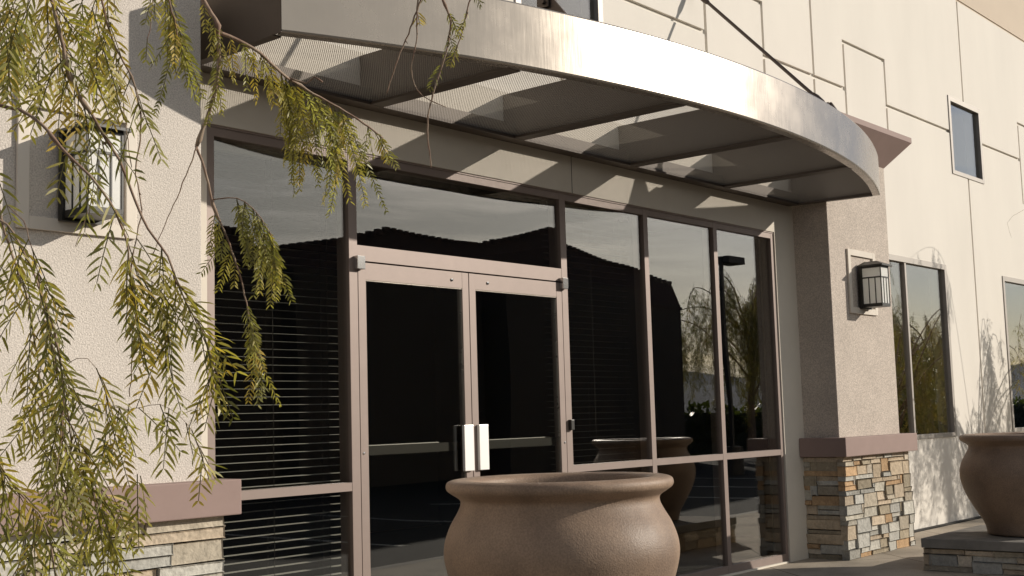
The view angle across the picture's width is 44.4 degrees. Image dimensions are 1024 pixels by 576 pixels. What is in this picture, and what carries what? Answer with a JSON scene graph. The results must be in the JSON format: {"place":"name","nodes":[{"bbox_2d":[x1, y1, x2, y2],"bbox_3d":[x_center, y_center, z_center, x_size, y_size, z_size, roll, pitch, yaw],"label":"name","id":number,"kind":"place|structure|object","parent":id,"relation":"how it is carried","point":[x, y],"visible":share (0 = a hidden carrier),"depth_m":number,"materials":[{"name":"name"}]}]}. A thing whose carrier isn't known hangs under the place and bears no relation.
{"place":"outdoors","nodes":[
{"label":"outdoors","id":0,"kind":"place"},
{"bbox_2d":[223,524,440,550],"bbox_3d":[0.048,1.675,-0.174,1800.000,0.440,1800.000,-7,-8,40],"label":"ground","id":1,"kind":"structure","parent":0,"point":[327,537],"depth_m":16.05,"materials":[{"name":"grey concrete"}]},
{"bbox_2d":[1007,210,1023,397],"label":"pepper tree","id":2,"kind":"object","parent":1,"relation":"on","point":[1019,347],"visible":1,"depth_m":15.49,"materials":[{"name":"green plant"}]},
{"bbox_2d":[444,472,679,575],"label":"planter pot","id":3,"kind":"object","parent":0,"point":[581,524],"visible":1,"depth_m":5.22,"materials":[{"name":"ceramic"}]},
{"bbox_2d":[732,518,1023,575],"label":"walkway","id":4,"kind":"structure","parent":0,"point":[889,563],"depth_m":10.48,"materials":[{"name":"beige concrete"}]},
{"bbox_2d":[0,0,483,575],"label":"pepper tree","id":5,"kind":"object","parent":4,"relation":"on","point":[16,46],"visible":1,"depth_m":2.50,"materials":[{"name":"green plant"}]},
{"bbox_2d":[0,0,1023,575],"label":"office building","id":6,"kind":"structure","parent":4,"relation":"on","point":[790,402],"depth_m":11.87,"materials":[{"name":"paint"}]},
{"bbox_2d":[56,120,131,224],"bbox_3d":[-1.824,-0.513,5.478,0.242,0.435,0.232,-7,-8,40],"label":"wall lamp","id":7,"kind":"object","parent":6,"relation":"attached to","point":[114,190],"visible":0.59,"depth_m":5.44,"materials":[{"name":"white glass"}]},
{"bbox_2d":[214,141,340,575],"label":"window blind","id":8,"kind":"object","parent":6,"relation":"attached to","point":[221,147],"depth_m":7.04,"materials":[{"name":"black plastic"}]},
{"bbox_2d":[354,255,474,575],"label":"door","id":9,"kind":"structure","parent":6,"relation":"in","point":[369,272],"depth_m":7.57,"materials":[{"name":"metal"}]},
{"bbox_2d":[468,273,567,476],"bbox_3d":[0.044,1.027,8.320,0.155,2.253,0.994,-7,-8,40],"label":"door","id":10,"kind":"structure","parent":6,"relation":"in","point":[476,282],"depth_m":8.40,"materials":[{"name":"metal"}]},
{"bbox_2d":[200,0,879,205],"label":"entrance canopy","id":11,"kind":"object","parent":6,"relation":"attached to","point":[750,129],"visible":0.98,"depth_m":7.45,"materials":[{"name":"metal"}]},
{"bbox_2d":[515,0,602,21],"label":"window","id":12,"kind":"structure","parent":6,"relation":"in","point":[596,5],"depth_m":9.66,"materials":[{"name":"white glass"}]},
{"bbox_2d":[539,200,635,471],"bbox_3d":[0.585,0.780,9.219,0.060,2.770,1.010,-7,-8,40],"label":"window blind","id":13,"kind":"object","parent":6,"relation":"hanging from","point":[603,215],"depth_m":9.35,"materials":[{"name":"black plastic"}]},
{"bbox_2d":[857,261,892,309],"bbox_3d":[3.349,-0.029,11.561,0.242,0.435,0.232,-7,-8,40],"label":"wall lamp","id":14,"kind":"object","parent":6,"relation":"attached to","point":[874,285],"visible":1,"depth_m":11.51,"materials":[{"name":"white glass"}]},
{"bbox_2d":[889,254,956,438],"bbox_3d":[4.298,0.648,13.634,0.072,1.979,2.310,-7,-8,40],"label":"window","id":15,"kind":"structure","parent":6,"relation":"in","point":[902,261],"depth_m":14.06,"materials":[{"name":"grey metal"}]},
{"bbox_2d":[947,95,984,183],"bbox_3d":[5.575,-1.815,15.492,0.072,0.960,1.050,-7,-8,40],"label":"window","id":16,"kind":"structure","parent":6,"relation":"in","point":[951,100],"depth_m":15.77,"materials":[{"name":"grey metal"}]},
{"bbox_2d":[1002,276,1023,431],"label":"window","id":17,"kind":"structure","parent":6,"relation":"in","point":[1005,279],"depth_m":15.97,"materials":[{"name":"glass"}]},
{"bbox_2d":[921,525,1023,574],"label":"stone plinth","id":18,"kind":"structure","parent":4,"relation":"on","point":[979,549],"depth_m":9.86,"materials":[{"name":"grey stone"}]},
{"bbox_2d":[959,432,1023,536],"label":"planter pot","id":19,"kind":"object","parent":18,"relation":"on","point":[991,471],"visible":1,"depth_m":9.94,"materials":[{"name":"ceramic"}]}
]}

